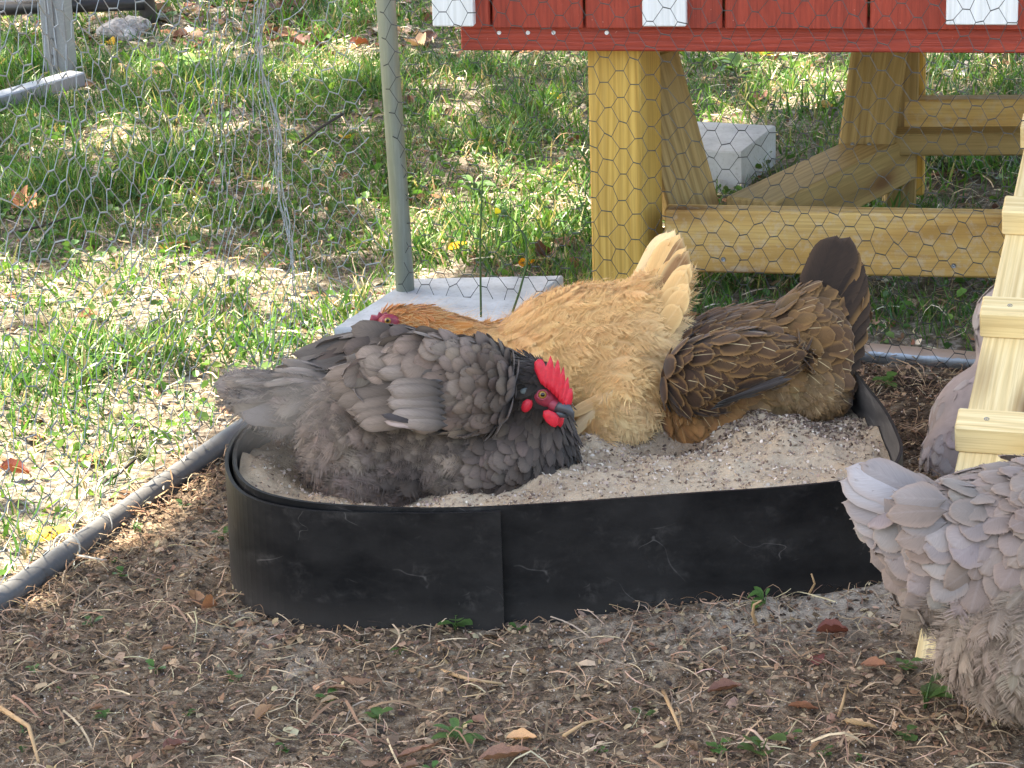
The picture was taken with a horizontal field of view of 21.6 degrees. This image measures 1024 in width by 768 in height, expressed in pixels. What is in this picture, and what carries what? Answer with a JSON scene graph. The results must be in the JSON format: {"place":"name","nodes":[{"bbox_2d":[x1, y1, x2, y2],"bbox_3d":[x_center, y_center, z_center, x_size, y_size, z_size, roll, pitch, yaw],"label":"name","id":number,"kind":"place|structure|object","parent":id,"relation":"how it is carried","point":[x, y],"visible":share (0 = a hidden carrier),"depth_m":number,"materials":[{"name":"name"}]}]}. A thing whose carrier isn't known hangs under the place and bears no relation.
{"place":"outdoors","nodes":[
{"label":"outdoors","id":0,"kind":"place"},
{"bbox_2d":[0,0,1023,767],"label":"ground","id":1,"kind":"structure","parent":0,"point":[510,638],"depth_m":2.89,"materials":[{"name":"soil"}]},
{"bbox_2d":[0,457,28,473],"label":"fallen leaf","id":2,"kind":"object","parent":1,"relation":"on","point":[12,462],"visible":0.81,"depth_m":3.40,"materials":[{"name":"plant"}]},
{"bbox_2d":[0,705,39,762],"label":"twig","id":3,"kind":"object","parent":1,"relation":"on","point":[4,710],"visible":1,"depth_m":2.70,"materials":[{"name":"wood"}]},
{"bbox_2d":[7,185,37,209],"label":"fallen leaf","id":4,"kind":"object","parent":1,"relation":"on","point":[15,201],"visible":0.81,"depth_m":4.62,"materials":[{"name":"plant"}]},
{"bbox_2d":[25,663,39,672],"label":"weed sprout","id":5,"kind":"object","parent":1,"relation":"on","point":[35,666],"visible":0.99,"depth_m":2.85,"materials":[{"name":"green plant"}]},
{"bbox_2d":[28,640,38,651],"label":"fallen leaf","id":6,"kind":"object","parent":1,"relation":"on","point":[32,644],"visible":1,"depth_m":2.88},
{"bbox_2d":[17,217,66,231],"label":"twig","id":7,"kind":"object","parent":1,"relation":"on","point":[32,228],"visible":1,"depth_m":4.41,"materials":[{"name":"wood"}]},
{"bbox_2d":[0,0,84,107],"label":"wooden frame","id":8,"kind":"object","parent":1,"relation":"on","point":[64,23],"visible":0.83,"depth_m":5.56,"materials":[{"name":"grey metal"}]},
{"bbox_2d":[27,523,73,541],"bbox_3d":[-0.553,0.176,3.211,0.060,0.015,0.031,-9,25,-1],"label":"fallen leaf","id":9,"kind":"object","parent":1,"relation":"on","point":[60,529],"visible":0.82,"depth_m":3.21,"materials":[{"name":"plant"}]},
{"bbox_2d":[0,0,156,28],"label":"round pole","id":10,"kind":"object","parent":1,"relation":"on","point":[145,10],"visible":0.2,"depth_m":6.05,"materials":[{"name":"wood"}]},
{"bbox_2d":[75,308,98,317],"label":"fallen leaf","id":11,"kind":"object","parent":1,"relation":"on","point":[90,311],"visible":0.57,"depth_m":4.01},
{"bbox_2d":[75,449,104,462],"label":"fallen leaf","id":12,"kind":"object","parent":1,"relation":"on","point":[97,453],"visible":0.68,"depth_m":3.43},
{"bbox_2d":[82,616,103,626],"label":"weed sprout","id":13,"kind":"object","parent":1,"relation":"on","point":[98,618],"visible":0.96,"depth_m":2.95,"materials":[{"name":"green plant"}]},
{"bbox_2d":[93,708,109,718],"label":"weed sprout","id":14,"kind":"object","parent":1,"relation":"on","point":[105,712],"visible":1,"depth_m":2.74,"materials":[{"name":"green plant"}]},
{"bbox_2d":[102,457,137,484],"bbox_3d":[-0.489,0.109,3.351,0.049,0.031,0.006,-10,20,-21],"label":"twig","id":15,"kind":"object","parent":1,"relation":"on","point":[125,468],"visible":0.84,"depth_m":3.35,"materials":[{"name":"brown plant"}]},
{"bbox_2d":[112,566,127,575],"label":"weed sprout","id":16,"kind":"object","parent":1,"relation":"on","point":[120,568],"visible":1,"depth_m":3.08,"materials":[{"name":"green plant"}]},
{"bbox_2d":[96,15,151,41],"bbox_3d":[-0.871,-0.795,6.042,0.108,0.065,0.122,9,22,29],"label":"rubble chunk","id":17,"kind":"object","parent":1,"relation":"on","point":[117,24],"visible":0.71,"depth_m":6.01,"materials":[{"name":"stone"}]},
{"bbox_2d":[125,755,131,766],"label":"fallen leaf","id":18,"kind":"object","parent":1,"relation":"on","point":[128,759],"visible":1,"depth_m":2.64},
{"bbox_2d":[133,522,142,532],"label":"weed sprout","id":19,"kind":"object","parent":1,"relation":"on","point":[135,525],"visible":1,"depth_m":3.20,"materials":[{"name":"green plant"}]},
{"bbox_2d":[119,446,157,466],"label":"lichen tuft","id":20,"kind":"object","parent":1,"relation":"on","point":[143,455],"visible":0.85,"depth_m":3.36,"materials":[{"name":"plant"}]},
{"bbox_2d":[132,751,144,759],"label":"fallen leaf","id":21,"kind":"object","parent":1,"relation":"on","point":[137,755],"visible":1,"depth_m":2.65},
{"bbox_2d":[145,659,165,673],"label":"weed sprout","id":22,"kind":"object","parent":1,"relation":"on","point":[150,662],"visible":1,"depth_m":2.83,"materials":[{"name":"green plant"}]},
{"bbox_2d":[152,721,164,734],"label":"fallen leaf","id":23,"kind":"object","parent":1,"relation":"on","point":[157,727],"visible":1,"depth_m":2.70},
{"bbox_2d":[155,3,174,12],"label":"fallen leaf","id":24,"kind":"object","parent":1,"relation":"on","point":[159,6],"visible":0.38,"depth_m":6.25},
{"bbox_2d":[157,11,176,22],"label":"weed sprout","id":25,"kind":"object","parent":1,"relation":"on","point":[169,13],"visible":0.72,"depth_m":6.15,"materials":[{"name":"green plant"}]},
{"bbox_2d":[163,737,188,747],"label":"fallen leaf","id":26,"kind":"object","parent":1,"relation":"on","point":[175,742],"visible":1,"depth_m":2.67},
{"bbox_2d":[177,53,207,67],"bbox_3d":[-0.672,-0.669,5.648,0.058,0.041,0.086,-12,21,-26],"label":"weed sprout","id":27,"kind":"object","parent":1,"relation":"on","point":[191,56],"visible":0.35,"depth_m":5.65,"materials":[{"name":"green plant"}]},
{"bbox_2d":[187,30,202,39],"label":"fallen leaf","id":28,"kind":"object","parent":1,"relation":"on","point":[198,32],"visible":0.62,"depth_m":5.94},
{"bbox_2d":[188,589,204,600],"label":"fallen leaf","id":29,"kind":"object","parent":1,"relation":"on","point":[196,595],"visible":1,"depth_m":2.99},
{"bbox_2d":[198,732,211,738],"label":"fallen leaf","id":30,"kind":"object","parent":1,"relation":"on","point":[204,735],"visible":1,"depth_m":2.69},
{"bbox_2d":[201,594,218,608],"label":"fallen leaf","id":31,"kind":"object","parent":1,"relation":"on","point":[207,602],"visible":1,"depth_m":2.96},
{"bbox_2d":[212,526,227,539],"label":"weed sprout","id":32,"kind":"object","parent":1,"relation":"on","point":[225,529],"visible":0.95,"depth_m":3.18,"materials":[{"name":"green plant"}]},
{"bbox_2d":[226,670,242,681],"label":"weed sprout","id":33,"kind":"object","parent":1,"relation":"on","point":[230,672],"visible":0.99,"depth_m":2.81,"materials":[{"name":"green plant"}]},
{"bbox_2d":[255,704,271,720],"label":"fallen leaf","id":34,"kind":"object","parent":1,"relation":"on","point":[261,710],"visible":1,"depth_m":2.72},
{"bbox_2d":[279,27,297,36],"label":"fallen leaf","id":35,"kind":"object","parent":1,"relation":"on","point":[284,33],"visible":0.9,"depth_m":5.94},
{"bbox_2d":[287,0,307,7],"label":"fallen leaf","id":36,"kind":"object","parent":1,"relation":"on","point":[289,2],"visible":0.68,"depth_m":6.25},
{"bbox_2d":[289,34,309,45],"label":"fallen leaf","id":37,"kind":"object","parent":1,"relation":"on","point":[300,37],"visible":0.85,"depth_m":5.85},
{"bbox_2d":[298,113,343,144],"bbox_3d":[-0.271,-0.361,3.804,0.068,0.043,0.009,-5,19,-8],"label":"twig","id":38,"kind":"object","parent":1,"relation":"on","point":[321,127],"visible":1,"depth_m":3.80,"materials":[{"name":"wood"}]},
{"bbox_2d":[316,688,336,701],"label":"weed sprout","id":39,"kind":"object","parent":1,"relation":"on","point":[329,691],"visible":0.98,"depth_m":2.77,"materials":[{"name":"green plant"}]},
{"bbox_2d":[320,695,336,702],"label":"fallen leaf","id":40,"kind":"object","parent":1,"relation":"on","point":[330,697],"visible":1,"depth_m":2.76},
{"bbox_2d":[327,684,345,688],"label":"fallen leaf","id":41,"kind":"object","parent":1,"relation":"on","point":[339,686],"visible":1,"depth_m":2.77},
{"bbox_2d":[342,675,373,684],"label":"fallen leaf","id":42,"kind":"object","parent":1,"relation":"on","point":[347,678],"visible":1,"depth_m":2.79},
{"bbox_2d":[350,36,368,44],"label":"fallen leaf","id":43,"kind":"object","parent":1,"relation":"on","point":[358,40],"visible":0.95,"depth_m":5.82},
{"bbox_2d":[360,759,378,765],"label":"fallen leaf","id":44,"kind":"object","parent":1,"relation":"on","point":[366,762],"visible":1,"depth_m":2.63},
{"bbox_2d":[368,707,392,722],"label":"weed sprout","id":45,"kind":"object","parent":1,"relation":"on","point":[377,711],"visible":1,"depth_m":2.73,"materials":[{"name":"green plant"}]},
{"bbox_2d":[402,95,415,103],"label":"fallen leaf","id":46,"kind":"object","parent":1,"relation":"on","point":[411,98],"visible":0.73,"depth_m":5.25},
{"bbox_2d":[403,759,418,767],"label":"fallen leaf","id":47,"kind":"object","parent":1,"relation":"on","point":[411,763],"visible":1,"depth_m":2.61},
{"bbox_2d":[404,32,425,45],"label":"fallen leaf","id":48,"kind":"object","parent":1,"relation":"on","point":[420,37],"visible":0.78,"depth_m":5.78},
{"bbox_2d":[396,743,437,757],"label":"fallen leaf","id":49,"kind":"object","parent":1,"relation":"on","point":[413,749],"visible":1,"depth_m":2.65,"materials":[{"name":"plant"}]},
{"bbox_2d":[414,31,437,41],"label":"fallen leaf","id":50,"kind":"object","parent":1,"relation":"on","point":[430,34],"visible":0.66,"depth_m":5.86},
{"bbox_2d":[422,760,438,767],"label":"weed sprout","id":51,"kind":"object","parent":1,"relation":"on","point":[435,763],"visible":1,"depth_m":2.62,"materials":[{"name":"green plant"}]},
{"bbox_2d":[438,107,456,115],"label":"fallen leaf","id":52,"kind":"object","parent":1,"relation":"on","point":[446,110],"visible":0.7,"depth_m":5.19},
{"bbox_2d":[334,276,562,334],"bbox_3d":[-0.086,-0.089,3.884,0.212,0.065,0.332,6,21,22],"label":"concrete paver","id":53,"kind":"object","parent":1,"relation":"on","point":[496,287],"visible":0.36,"depth_m":3.90,"materials":[{"name":"concrete"}]},
{"bbox_2d":[479,168,483,316],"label":"grass stalk","id":54,"kind":"object","parent":53,"relation":"on","point":[480,277],"depth_m":3.76,"materials":[{"name":"plant"}]},
{"bbox_2d":[495,208,527,311],"bbox_3d":[0.001,-0.167,3.793,0.045,0.171,0.008,-2,19,0],"label":"flower stalk","id":55,"kind":"object","parent":53,"relation":"on","point":[502,211],"visible":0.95,"depth_m":3.79,"materials":[{"name":"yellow plant"}]},
{"bbox_2d":[437,615,472,629],"bbox_3d":[-0.062,0.256,2.884,0.033,0.020,0.035,-12,21,-27],"label":"weed sprout","id":56,"kind":"object","parent":1,"relation":"on","point":[463,623],"visible":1,"depth_m":2.88,"materials":[{"name":"green plant"}]},
{"bbox_2d":[431,718,485,743],"bbox_3d":[-0.054,0.346,2.671,0.046,0.031,0.038,12,23,35],"label":"weed sprout","id":57,"kind":"object","parent":1,"relation":"on","point":[454,723],"visible":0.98,"depth_m":2.67,"materials":[{"name":"green plant"}]},
{"bbox_2d":[441,669,502,684],"bbox_3d":[-0.046,0.304,2.782,0.075,0.011,0.021,10,22,30],"label":"twig","id":58,"kind":"object","parent":1,"relation":"on","point":[466,678],"visible":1,"depth_m":2.77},
{"bbox_2d":[460,175,494,200],"bbox_3d":[-0.060,-0.328,4.580,0.061,0.047,0.084,-3,19,-4],"label":"weed sprout","id":59,"kind":"object","parent":1,"relation":"on","point":[479,183],"visible":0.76,"depth_m":4.58,"materials":[{"name":"green plant"}]},
{"bbox_2d":[1,364,1006,767],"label":"sand grains","id":60,"kind":"object","parent":1,"relation":"on","point":[491,650],"visible":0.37,"depth_m":2.82},
{"bbox_2d":[478,743,531,760],"bbox_3d":[-0.007,0.359,2.621,0.055,0.011,0.030,-8,11,-7],"label":"fallen leaf","id":61,"kind":"object","parent":1,"relation":"on","point":[501,750],"visible":1,"depth_m":2.63,"materials":[{"name":"plant"}]},
{"bbox_2d":[0,0,1017,574],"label":"clover leaves","id":62,"kind":"object","parent":1,"relation":"on","point":[282,250],"visible":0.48,"depth_m":4.53,"materials":[{"name":"green plant"}]},
{"bbox_2d":[0,0,1023,613],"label":"wire fence","id":63,"kind":"object","parent":1,"relation":"on","point":[38,572],"visible":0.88,"depth_m":3.54,"materials":[{"name":"metal"}]},
{"bbox_2d":[0,343,1023,767],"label":"straw","id":64,"kind":"object","parent":1,"relation":"on","point":[350,707],"visible":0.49,"depth_m":2.78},
{"bbox_2d":[0,0,1023,563],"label":"lawn litter","id":65,"kind":"object","parent":1,"relation":"on","point":[304,260],"visible":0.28,"depth_m":4.73,"materials":[{"name":"plant"}]},
{"bbox_2d":[170,28,187,38],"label":"fallen leaf","id":66,"kind":"object","parent":65,"relation":"on","point":[179,31],"visible":0.9,"depth_m":5.95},
{"bbox_2d":[509,622,527,632],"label":"weed sprout","id":67,"kind":"object","parent":1,"relation":"on","point":[513,624],"visible":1,"depth_m":2.87,"materials":[{"name":"green plant"}]},
{"bbox_2d":[506,728,536,739],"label":"fallen leaf","id":68,"kind":"object","parent":1,"relation":"on","point":[522,733],"visible":1,"depth_m":2.66,"materials":[{"name":"plant"}]},
{"bbox_2d":[518,258,534,267],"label":"fallen leaf","id":69,"kind":"object","parent":1,"relation":"on","point":[523,260],"visible":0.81,"depth_m":4.17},
{"bbox_2d":[534,240,557,256],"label":"fallen leaf","id":70,"kind":"object","parent":1,"relation":"on","point":[538,248],"visible":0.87,"depth_m":4.23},
{"bbox_2d":[550,236,570,245],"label":"fallen leaf","id":71,"kind":"object","parent":1,"relation":"on","point":[567,239],"visible":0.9,"depth_m":4.30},
{"bbox_2d":[225,371,902,631],"bbox_3d":[0.056,0.122,3.146,0.767,0.178,0.586,-2,19,0],"label":"dust bath tub","id":72,"kind":"object","parent":1,"relation":"on","point":[486,566],"visible":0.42,"depth_m":2.90,"materials":[{"name":"black plastic"}]},
{"bbox_2d":[205,320,584,506],"bbox_3d":[-0.138,0.032,3.088,0.440,0.259,0.291,-2,19,0],"label":"hen","id":73,"kind":"object","parent":72,"relation":"in","point":[392,414],"visible":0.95,"depth_m":2.99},
{"bbox_2d":[370,229,703,446],"bbox_3d":[0.043,-0.049,3.292,0.405,0.290,0.266,5,20,20],"label":"hen","id":74,"kind":"object","parent":72,"relation":"in","point":[608,346],"visible":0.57,"depth_m":3.21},
{"bbox_2d":[251,409,879,506],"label":"sand crumbs","id":75,"kind":"object","parent":72,"relation":"in","point":[603,463],"visible":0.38,"depth_m":3.03,"materials":[{"name":"sand"}]},
{"bbox_2d":[605,409,885,462],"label":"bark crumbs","id":76,"kind":"object","parent":72,"relation":"in","point":[820,428],"visible":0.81,"depth_m":3.14,"materials":[{"name":"sand"}]},
{"bbox_2d":[659,235,872,443],"bbox_3d":[0.283,-0.053,3.260,0.311,0.246,0.302,-2,19,0],"label":"hen","id":77,"kind":"object","parent":72,"relation":"in","point":[799,348],"visible":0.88,"depth_m":3.18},
{"bbox_2d":[562,716,612,737],"bbox_3d":[0.076,0.338,2.675,0.065,0.009,0.004,-15,23,-34],"label":"twig","id":78,"kind":"object","parent":1,"relation":"on","point":[567,733],"visible":1,"depth_m":2.67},
{"bbox_2d":[631,707,655,717],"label":"weed sprout","id":79,"kind":"object","parent":1,"relation":"on","point":[648,712],"visible":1,"depth_m":2.71,"materials":[{"name":"green plant"}]},
{"bbox_2d":[643,647,658,653],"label":"fallen leaf","id":80,"kind":"object","parent":1,"relation":"on","point":[651,649],"visible":1,"depth_m":2.80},
{"bbox_2d":[649,735,662,741],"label":"fallen leaf","id":81,"kind":"object","parent":1,"relation":"on","point":[655,738],"visible":1,"depth_m":2.65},
{"bbox_2d":[652,739,666,747],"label":"fallen leaf","id":82,"kind":"object","parent":1,"relation":"on","point":[659,744],"visible":1,"depth_m":2.63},
{"bbox_2d":[661,689,680,731],"bbox_3d":[0.159,0.326,2.702,0.006,0.012,0.095,-4,19,-6],"label":"twig","id":83,"kind":"object","parent":1,"relation":"on","point":[666,698],"visible":1,"depth_m":2.69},
{"bbox_2d":[686,740,697,750],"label":"fallen leaf","id":84,"kind":"object","parent":1,"relation":"on","point":[694,746],"visible":1,"depth_m":2.62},
{"bbox_2d":[706,737,732,753],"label":"weed sprout","id":85,"kind":"object","parent":1,"relation":"on","point":[719,748],"visible":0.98,"depth_m":2.62,"materials":[{"name":"green plant"}]},
{"bbox_2d":[708,678,741,692],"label":"fallen leaf","id":86,"kind":"object","parent":1,"relation":"on","point":[722,684],"visible":1,"depth_m":2.73,"materials":[{"name":"plant"}]},
{"bbox_2d":[432,0,1023,282],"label":"chicken coop","id":87,"kind":"structure","parent":1,"relation":"on","point":[898,70],"depth_m":3.89,"materials":[{"name":"red painted wood"},{"name":"yellow wood"},{"name":"white paint"}]},
{"bbox_2d":[707,53,756,77],"bbox_3d":[0.447,-0.641,5.436,0.111,0.046,0.076,-3,19,-2],"label":"weed sprout","id":88,"kind":"object","parent":1,"relation":"on","point":[737,58],"visible":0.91,"depth_m":5.43,"materials":[{"name":"green plant"}]},
{"bbox_2d":[697,121,775,192],"bbox_3d":[0.341,-0.396,4.712,0.189,0.080,0.205,6,21,22],"label":"concrete block","id":89,"kind":"object","parent":1,"relation":"on","point":[742,143],"visible":0.36,"depth_m":4.65,"materials":[{"name":"concrete"}]},
{"bbox_2d":[751,600,761,625],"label":"twig","id":90,"kind":"object","parent":1,"relation":"on","point":[753,612],"visible":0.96,"depth_m":2.85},
{"bbox_2d":[747,586,769,608],"bbox_3d":[0.266,0.231,2.894,0.020,0.018,0.038,4,20,17],"label":"weed sprout","id":91,"kind":"object","parent":1,"relation":"on","point":[757,591],"visible":0.95,"depth_m":2.89,"materials":[{"name":"green plant"}]},
{"bbox_2d":[750,89,767,99],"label":"fallen leaf","id":92,"kind":"object","parent":1,"relation":"on","point":[764,95],"visible":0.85,"depth_m":5.24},
{"bbox_2d":[737,733,786,755],"bbox_3d":[0.241,0.351,2.594,0.046,0.029,0.032,10,23,32],"label":"weed sprout","id":93,"kind":"object","parent":1,"relation":"on","point":[756,740],"visible":0.96,"depth_m":2.60,"materials":[{"name":"green plant"}]},
{"bbox_2d":[788,700,817,708],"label":"fallen leaf","id":94,"kind":"object","parent":1,"relation":"on","point":[803,704],"visible":1,"depth_m":2.69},
{"bbox_2d":[807,653,824,664],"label":"fallen leaf","id":95,"kind":"object","parent":1,"relation":"on","point":[821,656],"visible":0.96,"depth_m":2.79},
{"bbox_2d":[817,744,832,756],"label":"weed sprout","id":96,"kind":"object","parent":1,"relation":"on","point":[830,753],"visible":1,"depth_m":2.60,"materials":[{"name":"green plant"}]},
{"bbox_2d":[820,100,832,108],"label":"fallen leaf","id":97,"kind":"object","parent":1,"relation":"on","point":[823,102],"visible":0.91,"depth_m":5.08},
{"bbox_2d":[816,618,847,633],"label":"fallen leaf","id":98,"kind":"object","parent":1,"relation":"on","point":[834,625],"visible":1,"depth_m":2.83,"materials":[{"name":"plant"}]},
{"bbox_2d":[837,687,846,717],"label":"twig","id":99,"kind":"object","parent":1,"relation":"on","point":[842,704],"visible":1,"depth_m":2.68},
{"bbox_2d":[841,718,876,727],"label":"fallen leaf","id":100,"kind":"object","parent":1,"relation":"on","point":[858,722],"visible":1,"depth_m":2.63,"materials":[{"name":"plant"}]},
{"bbox_2d":[861,656,885,666],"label":"fallen leaf","id":101,"kind":"object","parent":1,"relation":"on","point":[874,661],"visible":1,"depth_m":2.77,"materials":[{"name":"plant"}]},
{"bbox_2d":[872,371,896,387],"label":"weed sprout","id":102,"kind":"object","parent":1,"relation":"on","point":[890,375],"visible":1,"depth_m":3.61,"materials":[{"name":"green plant"}]},
{"bbox_2d":[892,724,917,740],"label":"weed sprout","id":103,"kind":"object","parent":1,"relation":"on","point":[912,737],"visible":0.94,"depth_m":2.62,"materials":[{"name":"green plant"}]},
{"bbox_2d":[896,657,922,669],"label":"weed sprout","id":104,"kind":"object","parent":1,"relation":"on","point":[910,663],"visible":0.99,"depth_m":2.77,"materials":[{"name":"green plant"}]},
{"bbox_2d":[839,454,1023,728],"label":"hen","id":105,"kind":"object","parent":1,"relation":"on","point":[947,556],"visible":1,"depth_m":2.54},
{"bbox_2d":[920,673,953,708],"bbox_3d":[0.424,0.310,2.697,0.034,0.031,0.065,0,19,4],"label":"weed sprout","id":106,"kind":"object","parent":1,"relation":"on","point":[929,689],"visible":0.9,"depth_m":2.69,"materials":[{"name":"green plant"}]},
{"bbox_2d":[926,60,968,77],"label":"stone slab","id":107,"kind":"structure","parent":1,"relation":"on","point":[963,73],"depth_m":5.40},
{"bbox_2d":[919,284,994,476],"bbox_3d":[0.599,0.007,3.366,0.238,0.268,0.165,-12,22,-28],"label":"hen","id":108,"kind":"object","parent":1,"relation":"on","point":[939,453],"visible":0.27,"depth_m":3.34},
{"bbox_2d":[915,114,1023,658],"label":"coop ramp","id":109,"kind":"structure","parent":1,"relation":"on","point":[989,425],"depth_m":3.18,"materials":[{"name":"beige wood"}]},
{"bbox_2d":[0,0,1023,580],"bbox_3d":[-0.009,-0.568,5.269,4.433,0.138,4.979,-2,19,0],"label":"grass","id":110,"kind":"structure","parent":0,"point":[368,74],"depth_m":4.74,"materials":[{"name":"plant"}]},
{"bbox_2d":[0,0,1023,605],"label":"dry grass","id":111,"kind":"structure","parent":0,"point":[348,222],"depth_m":4.54,"materials":[{"name":"plant"}]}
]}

